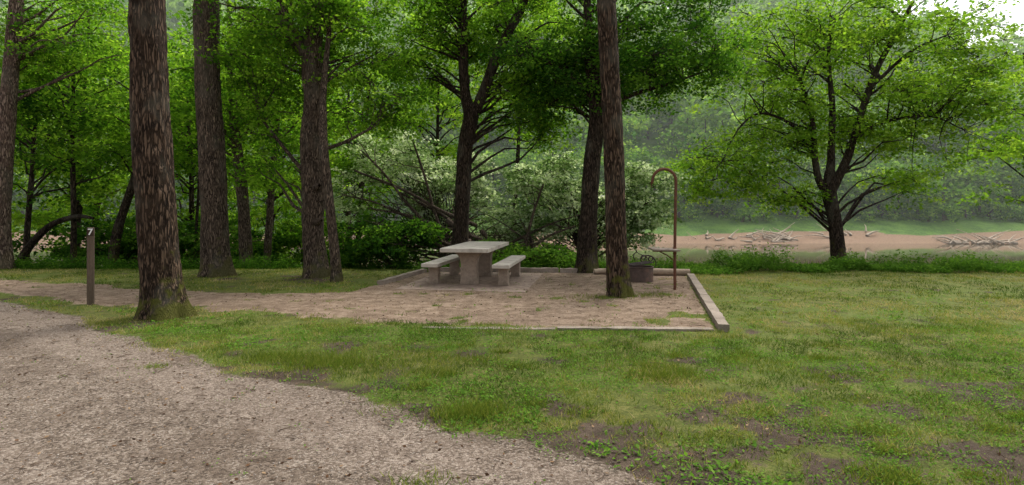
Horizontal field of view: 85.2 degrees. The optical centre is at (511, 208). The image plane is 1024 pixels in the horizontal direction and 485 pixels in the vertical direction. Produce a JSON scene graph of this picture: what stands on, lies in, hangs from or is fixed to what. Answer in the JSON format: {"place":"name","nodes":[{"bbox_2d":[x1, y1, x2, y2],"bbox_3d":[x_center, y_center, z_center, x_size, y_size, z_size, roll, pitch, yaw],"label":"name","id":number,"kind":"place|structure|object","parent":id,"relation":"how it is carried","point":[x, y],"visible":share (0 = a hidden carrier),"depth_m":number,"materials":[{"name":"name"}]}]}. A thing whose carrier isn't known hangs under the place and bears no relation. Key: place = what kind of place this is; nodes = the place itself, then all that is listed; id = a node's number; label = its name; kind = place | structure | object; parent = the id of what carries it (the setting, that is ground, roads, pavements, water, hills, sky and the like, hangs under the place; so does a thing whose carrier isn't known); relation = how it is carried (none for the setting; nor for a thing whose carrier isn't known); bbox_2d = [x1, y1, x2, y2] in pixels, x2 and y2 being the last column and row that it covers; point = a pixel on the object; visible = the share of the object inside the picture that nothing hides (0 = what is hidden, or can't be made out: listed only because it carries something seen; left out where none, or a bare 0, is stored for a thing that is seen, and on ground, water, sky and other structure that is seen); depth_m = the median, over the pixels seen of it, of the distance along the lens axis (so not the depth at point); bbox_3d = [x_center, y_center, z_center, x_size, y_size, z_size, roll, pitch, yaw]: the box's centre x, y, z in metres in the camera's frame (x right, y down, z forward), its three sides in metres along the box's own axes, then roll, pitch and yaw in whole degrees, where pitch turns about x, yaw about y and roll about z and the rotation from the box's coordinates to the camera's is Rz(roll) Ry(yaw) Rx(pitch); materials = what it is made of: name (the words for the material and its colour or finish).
{"place":"outdoors","nodes":[
{"label":"outdoors","id":0,"kind":"place"},
{"bbox_2d":[0,307,613,484],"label":"gravel road","id":1,"kind":"structure","parent":0,"point":[98,452],"depth_m":3.93,"materials":[{"name":"grey gravel"}]},
{"bbox_2d":[1,318,544,484],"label":"broadleaf weeds","id":2,"kind":"object","parent":1,"relation":"on","point":[232,398],"visible":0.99,"depth_m":4.79,"materials":[{"name":"green plant"}]},
{"bbox_2d":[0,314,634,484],"bbox_3d":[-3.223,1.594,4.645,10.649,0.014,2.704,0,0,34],"label":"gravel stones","id":3,"kind":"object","parent":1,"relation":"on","point":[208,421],"visible":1,"depth_m":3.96,"materials":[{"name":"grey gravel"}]},
{"bbox_2d":[0,273,706,325],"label":"dirt path","id":4,"kind":"structure","parent":0,"point":[281,301],"depth_m":9.63,"materials":[{"name":"soil"}]},
{"bbox_2d":[593,268,605,273],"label":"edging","id":5,"kind":"object","parent":4,"relation":"on","point":[600,271],"visible":0.55,"depth_m":13.42,"materials":[{"name":"brown wood"}]},
{"bbox_2d":[629,249,656,282],"bbox_3d":[2.804,1.258,12.251,0.639,0.685,0.630,0,0,-11],"label":"fire ring","id":6,"kind":"object","parent":4,"relation":"on","point":[640,272],"visible":0.93,"depth_m":12.02,"materials":[{"name":"metal"}]},
{"bbox_2d":[0,43,1023,484],"bbox_3d":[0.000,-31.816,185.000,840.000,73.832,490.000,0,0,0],"label":"ground","id":7,"kind":"structure","parent":0,"point":[908,229],"depth_m":5.97,"materials":[{"name":"green plant"}]},
{"bbox_2d":[0,43,49,229],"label":"maple tree","id":8,"kind":"object","parent":7,"relation":"on","point":[16,179],"visible":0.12,"depth_m":25.46,"materials":[{"name":"green plant"}]},
{"bbox_2d":[16,214,94,260],"bbox_3d":[-13.954,1.170,16.825,2.522,1.983,0.249,0,0,-1],"label":"leaning trunk","id":9,"kind":"object","parent":7,"relation":"on","point":[30,245],"visible":0.84,"depth_m":16.74,"materials":[{"name":"brown plant"}]},
{"bbox_2d":[0,0,129,268],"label":"sycamore tree","id":10,"kind":"object","parent":7,"relation":"on","point":[16,54],"visible":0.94,"depth_m":14.93,"materials":[{"name":"green plant"}]},
{"bbox_2d":[0,52,131,259],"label":"young tree","id":11,"kind":"object","parent":7,"relation":"on","point":[27,106],"visible":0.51,"depth_m":17.43,"materials":[{"name":"green plant"}]},
{"bbox_2d":[0,1,169,249],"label":"maple tree","id":12,"kind":"object","parent":7,"relation":"on","point":[18,218],"visible":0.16,"depth_m":19.97,"materials":[{"name":"green plant"}]},
{"bbox_2d":[0,24,177,268],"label":"young tree","id":13,"kind":"object","parent":7,"relation":"on","point":[72,169],"visible":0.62,"depth_m":16.54,"materials":[{"name":"green plant"}]},
{"bbox_2d":[87,227,94,304],"bbox_3d":[-7.008,0.970,9.257,0.095,1.300,0.103,0,0,-30],"label":"numbered post","id":14,"kind":"object","parent":7,"relation":"on","point":[90,265],"visible":0.91,"depth_m":9.22,"materials":[{"name":"brown wood"}]},
{"bbox_2d":[12,31,175,268],"bbox_3d":[-19.501,-1.436,25.695,8.501,13.272,6.736,0,0,0],"label":"maple tree","id":15,"kind":"object","parent":7,"relation":"on","point":[108,189],"visible":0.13,"depth_m":25.00,"materials":[{"name":"green plant"}]},
{"bbox_2d":[31,65,235,266],"bbox_3d":[-11.133,-1.144,17.734,5.802,7.053,4.998,0,0,0],"label":"young tree","id":16,"kind":"object","parent":7,"relation":"on","point":[117,229],"visible":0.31,"depth_m":17.02,"materials":[{"name":"green plant"}]},
{"bbox_2d":[12,215,298,268],"bbox_3d":[-11.933,1.554,18.468,9.996,2.695,3.044,0,0,0],"label":"shrub","id":17,"kind":"object","parent":7,"relation":"on","point":[128,248],"visible":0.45,"depth_m":18.15,"materials":[{"name":"green plant"}]},
{"bbox_2d":[127,0,198,321],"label":"oak tree","id":18,"kind":"object","parent":7,"relation":"on","point":[162,292],"visible":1,"depth_m":8.03,"materials":[{"name":"brown plant"}]},
{"bbox_2d":[64,10,263,264],"bbox_3d":[-13.062,-1.641,21.924,6.876,11.291,6.979,0,0,44],"label":"maple tree","id":19,"kind":"object","parent":7,"relation":"on","point":[191,209],"visible":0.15,"depth_m":21.92,"materials":[{"name":"green plant"}]},
{"bbox_2d":[12,181,347,268],"bbox_3d":[-14.066,1.724,23.956,15.090,5.818,4.938,0,0,0],"label":"shrub","id":20,"kind":"object","parent":7,"relation":"on","point":[88,209],"visible":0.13,"depth_m":23.60,"materials":[{"name":"green plant"}]},
{"bbox_2d":[93,41,270,267],"bbox_3d":[-10.718,-1.217,18.202,5.673,8.002,4.317,0,0,-17],"label":"young tree","id":21,"kind":"object","parent":7,"relation":"on","point":[188,70],"visible":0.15,"depth_m":17.69,"materials":[{"name":"green plant"}]},
{"bbox_2d":[192,0,237,277],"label":"oak tree","id":22,"kind":"object","parent":7,"relation":"on","point":[216,261],"visible":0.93,"depth_m":12.97,"materials":[{"name":"brown plant"}]},
{"bbox_2d":[13,251,421,268],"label":"undergrowth","id":23,"kind":"object","parent":7,"relation":"on","point":[53,264],"visible":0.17,"depth_m":15.35,"materials":[{"name":"green plant"}]},
{"bbox_2d":[167,48,301,241],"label":"maple tree","id":24,"kind":"object","parent":7,"relation":"on","point":[230,152],"visible":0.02,"depth_m":27.66,"materials":[{"name":"green plant"}]},
{"bbox_2d":[167,0,329,266],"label":"maple tree","id":25,"kind":"object","parent":7,"relation":"on","point":[188,114],"visible":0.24,"depth_m":16.89,"materials":[{"name":"green plant"}]},
{"bbox_2d":[182,0,368,265],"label":"maple tree","id":26,"kind":"object","parent":7,"relation":"on","point":[268,229],"visible":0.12,"depth_m":17.35,"materials":[{"name":"green plant"}]},
{"bbox_2d":[193,13,357,232],"bbox_3d":[-9.219,-1.876,21.884,6.817,11.761,6.209,0,0,0],"label":"maple tree","id":27,"kind":"object","parent":7,"relation":"on","point":[259,216],"visible":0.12,"depth_m":21.59,"materials":[{"name":"green plant"}]},
{"bbox_2d":[254,212,358,268],"bbox_3d":[-6.770,1.421,18.609,4.110,2.891,2.684,0,0,25],"label":"shrub","id":28,"kind":"object","parent":7,"relation":"on","point":[294,234],"visible":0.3,"depth_m":18.34,"materials":[{"name":"green plant"}]},
{"bbox_2d":[166,0,457,278],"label":"maple tree","id":29,"kind":"object","parent":7,"relation":"on","point":[307,49],"visible":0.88,"depth_m":13.18,"materials":[{"name":"green plant"}]},
{"bbox_2d":[262,0,424,282],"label":"young tree","id":30,"kind":"object","parent":7,"relation":"on","point":[339,9],"visible":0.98,"depth_m":12.08,"materials":[{"name":"grey plant"}]},
{"bbox_2d":[284,51,420,249],"bbox_3d":[-8.891,-1.496,29.311,7.937,13.392,7.577,0,0,0],"label":"maple tree","id":31,"kind":"object","parent":7,"relation":"on","point":[332,174],"visible":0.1,"depth_m":28.88,"materials":[{"name":"green plant"}]},
{"bbox_2d":[288,28,429,265],"bbox_3d":[-5.929,-1.627,21.051,5.606,10.665,5.416,0,0,0],"label":"maple tree","id":32,"kind":"object","parent":7,"relation":"on","point":[341,164],"visible":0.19,"depth_m":20.91,"materials":[{"name":"green plant"}]},
{"bbox_2d":[324,207,450,268],"bbox_3d":[-3.575,0.926,15.495,4.066,1.915,2.319,0,0,26],"label":"shrub","id":33,"kind":"object","parent":7,"relation":"on","point":[374,240],"visible":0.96,"depth_m":15.20,"materials":[{"name":"green plant"}]},
{"bbox_2d":[377,269,426,284],"bbox_3d":[-2.473,1.574,12.774,0.161,0.152,2.414,0,0,13],"label":"timber edging","id":34,"kind":"object","parent":7,"relation":"on","point":[399,277],"visible":0.58,"depth_m":12.48,"materials":[{"name":"grey wood"}]},
{"bbox_2d":[366,12,506,253],"bbox_3d":[-3.128,-1.966,21.684,5.366,11.935,5.532,0,0,37],"label":"maple tree","id":35,"kind":"object","parent":7,"relation":"on","point":[446,149],"visible":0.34,"depth_m":21.83,"materials":[{"name":"green plant"}]},
{"bbox_2d":[325,125,578,266],"bbox_3d":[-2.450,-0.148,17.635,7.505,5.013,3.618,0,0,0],"label":"shrub","id":36,"kind":"object","parent":7,"relation":"on","point":[439,177],"visible":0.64,"depth_m":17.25,"materials":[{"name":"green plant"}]},
{"bbox_2d":[395,272,542,291],"bbox_3d":[-0.780,1.612,12.300,2.600,0.050,3.100,0,0,10],"label":"concrete pad","id":37,"kind":"object","parent":7,"relation":"on","point":[488,283],"visible":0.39,"depth_m":11.59,"materials":[{"name":"grey concrete"}]},
{"bbox_2d":[421,254,459,283],"bbox_3d":[-1.500,1.361,12.522,0.350,0.452,2.350,0,0,9],"label":"concrete bench","id":38,"kind":"object","parent":37,"relation":"on","point":[435,265],"visible":0.93,"depth_m":11.82,"materials":[{"name":"grey concrete"}]},
{"bbox_2d":[440,241,508,284],"bbox_3d":[-0.770,1.198,12.400,1.000,0.778,2.450,0,0,9],"label":"picnic table","id":39,"kind":"object","parent":37,"relation":"on","point":[475,257],"visible":1,"depth_m":11.60,"materials":[{"name":"concrete"}]},
{"bbox_2d":[492,255,524,285],"bbox_3d":[-0.040,1.361,12.278,0.350,0.452,2.350,0,0,10],"label":"concrete bench","id":40,"kind":"object","parent":37,"relation":"on","point":[505,265],"visible":1,"depth_m":11.49,"materials":[{"name":"grey concrete"}]},
{"bbox_2d":[349,0,596,262],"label":"maple tree","id":41,"kind":"object","parent":7,"relation":"on","point":[461,39],"visible":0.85,"depth_m":14.91,"materials":[{"name":"green plant"}]},
{"bbox_2d":[423,326,554,329],"bbox_3d":[-0.315,1.637,7.416,1.773,0.109,0.138,0,0,4],"label":"timber edging","id":42,"kind":"object","parent":7,"relation":"on","point":[539,328],"visible":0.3,"depth_m":7.38,"materials":[{"name":"grey wood"}]},
{"bbox_2d":[428,267,558,272],"bbox_3d":[-0.470,1.563,13.960,3.261,0.174,0.157,0,0,1],"label":"timber edging","id":43,"kind":"object","parent":7,"relation":"on","point":[532,270],"visible":0.23,"depth_m":13.86,"materials":[{"name":"wood"}]},
{"bbox_2d":[0,39,1023,192],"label":"hillside trees","id":44,"kind":"object","parent":7,"relation":"on","point":[634,123],"visible":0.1,"depth_m":89.28,"materials":[{"name":"green plant"}]},
{"bbox_2d":[0,267,1023,319],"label":"grass","id":45,"kind":"structure","parent":7,"relation":"on","point":[63,276],"depth_m":11.16,"materials":[{"name":"green plant"}]},
{"bbox_2d":[0,0,1023,122],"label":"hillside trees","id":46,"kind":"object","parent":7,"relation":"on","point":[174,6],"visible":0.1,"depth_m":116.78,"materials":[{"name":"green plant"}]},
{"bbox_2d":[0,273,1023,484],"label":"leaf litter","id":47,"kind":"object","parent":7,"relation":"on","point":[661,434],"visible":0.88,"depth_m":4.90,"materials":[{"name":"brown plant"}]},
{"bbox_2d":[0,277,1023,484],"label":"twigs","id":48,"kind":"object","parent":7,"relation":"on","point":[358,394],"visible":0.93,"depth_m":4.57,"materials":[{"name":"brown wood"}]},
{"bbox_2d":[4,280,1023,484],"bbox_3d":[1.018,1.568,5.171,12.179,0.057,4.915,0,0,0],"label":"broadleaf weeds","id":49,"kind":"object","parent":7,"relation":"on","point":[791,409],"visible":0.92,"depth_m":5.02,"materials":[{"name":"green plant"}]},
{"bbox_2d":[449,0,582,222],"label":"maple tree","id":50,"kind":"object","parent":7,"relation":"on","point":[536,23],"visible":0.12,"depth_m":23.92,"materials":[{"name":"green plant"}]},
{"bbox_2d":[11,127,1023,219],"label":"riverbank trees","id":51,"kind":"object","parent":7,"relation":"on","point":[974,183],"visible":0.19,"depth_m":78.35,"materials":[{"name":"green plant"}]},
{"bbox_2d":[11,193,1023,223],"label":"riverbank bushes","id":52,"kind":"object","parent":7,"relation":"on","point":[926,212],"visible":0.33,"depth_m":75.72,"materials":[{"name":"green plant"}]},
{"bbox_2d":[473,235,576,267],"bbox_3d":[0.342,1.308,15.277,3.677,1.129,1.907,0,0,0],"label":"shrub","id":53,"kind":"object","parent":7,"relation":"on","point":[552,248],"visible":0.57,"depth_m":15.02,"materials":[{"name":"green plant"}]},
{"bbox_2d":[409,250,688,269],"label":"undergrowth","id":54,"kind":"object","parent":7,"relation":"on","point":[660,263],"visible":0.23,"depth_m":14.50,"materials":[{"name":"green plant"}]},
{"bbox_2d":[126,288,1023,484],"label":"grass tuft","id":55,"kind":"object","parent":7,"relation":"on","point":[461,411],"visible":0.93,"depth_m":4.54,"materials":[{"name":"green plant"}]},
{"bbox_2d":[496,147,691,258],"bbox_3d":[2.390,0.129,17.097,5.863,4.163,3.522,0,0,13],"label":"shrub","id":56,"kind":"object","parent":7,"relation":"on","point":[639,218],"visible":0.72,"depth_m":16.45,"materials":[{"name":"green plant"}]},
{"bbox_2d":[560,268,663,272],"bbox_3d":[2.650,1.574,13.825,2.904,0.171,0.158,0,0,3],"label":"timber edging","id":57,"kind":"object","parent":7,"relation":"on","point":[568,270],"visible":0.22,"depth_m":13.82,"materials":[{"name":"wood"}]},
{"bbox_2d":[597,0,634,297],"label":"ash tree","id":58,"kind":"object","parent":7,"relation":"on","point":[618,282],"visible":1,"depth_m":10.03,"materials":[{"name":"brown plant"}]},
{"bbox_2d":[461,0,771,272],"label":"maple tree","id":59,"kind":"object","parent":7,"relation":"on","point":[641,61],"visible":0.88,"depth_m":13.80,"materials":[{"name":"green plant"}]},
{"bbox_2d":[557,326,713,331],"bbox_3d":[1.610,1.614,7.317,2.021,0.109,0.134,0,0,2],"label":"timber edging","id":60,"kind":"object","parent":7,"relation":"on","point":[625,328],"visible":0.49,"depth_m":7.28,"materials":[{"name":"grey wood"}]},
{"bbox_2d":[648,168,680,289],"bbox_3d":[2.966,0.425,10.840,0.553,2.449,0.341,0,0,-4],"label":"lantern pole","id":61,"kind":"object","parent":7,"relation":"on","point":[674,250],"visible":0.98,"depth_m":10.87,"materials":[{"name":"metal"}]},
{"bbox_2d":[653,268,689,275],"bbox_3d":[3.360,1.517,13.229,1.728,0.173,0.161,0,0,-1],"label":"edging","id":62,"kind":"object","parent":7,"relation":"on","point":[662,271],"visible":0.41,"depth_m":13.17,"materials":[{"name":"brown wood"}]},
{"bbox_2d":[687,273,707,298],"bbox_3d":[3.741,1.578,11.295,0.161,0.155,3.202,0,0,14],"label":"timber edging","id":63,"kind":"object","parent":7,"relation":"on","point":[698,288],"visible":0.77,"depth_m":10.98,"materials":[{"name":"grey wood"}]},
{"bbox_2d":[700,295,729,331],"bbox_3d":[3.045,1.575,8.450,0.155,0.160,2.573,0,0,14],"label":"timber edging","id":64,"kind":"object","parent":7,"relation":"on","point":[715,314],"visible":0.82,"depth_m":7.97,"materials":[{"name":"grey wood"}]},
{"bbox_2d":[687,229,758,240],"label":"driftwood","id":65,"kind":"object","parent":7,"relation":"on","point":[730,236],"visible":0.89,"depth_m":68.17,"materials":[{"name":"grey wood"}]},
{"bbox_2d":[731,222,797,242],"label":"driftwood","id":66,"kind":"object","parent":7,"relation":"on","point":[774,236],"visible":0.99,"depth_m":67.86,"materials":[{"name":"grey wood"}]},
{"bbox_2d":[659,0,1023,260],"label":"maple tree","id":67,"kind":"object","parent":7,"relation":"on","point":[860,127],"visible":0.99,"depth_m":17.03,"materials":[{"name":"green plant"}]},
{"bbox_2d":[805,223,877,237],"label":"driftwood","id":68,"kind":"object","parent":7,"relation":"on","point":[867,234],"visible":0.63,"depth_m":69.06,"materials":[{"name":"wood"}]},
{"bbox_2d":[662,242,1023,274],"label":"undergrowth","id":69,"kind":"object","parent":7,"relation":"on","point":[746,261],"visible":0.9,"depth_m":14.04,"materials":[{"name":"green plant"}]},
{"bbox_2d":[931,229,1023,243],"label":"driftwood","id":70,"kind":"object","parent":7,"relation":"on","point":[988,240],"visible":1,"depth_m":65.66,"materials":[{"name":"grey wood"}]},
{"bbox_2d":[954,52,1023,205],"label":"maple tree","id":71,"kind":"object","parent":7,"relation":"on","point":[1014,133],"visible":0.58,"depth_m":20.45,"materials":[{"name":"green plant"}]},
{"bbox_2d":[13,243,1023,268],"bbox_3d":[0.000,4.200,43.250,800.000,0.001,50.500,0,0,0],"label":"river water","id":72,"kind":"structure","parent":0,"point":[808,253],"depth_m":55.39,"materials":[{"name":"brown liquid"}]},
{"bbox_2d":[412,0,1023,51],"label":"sky","id":73,"kind":"structure","parent":0,"point":[1017,11],"materials":[{"name":"white"}]}
]}

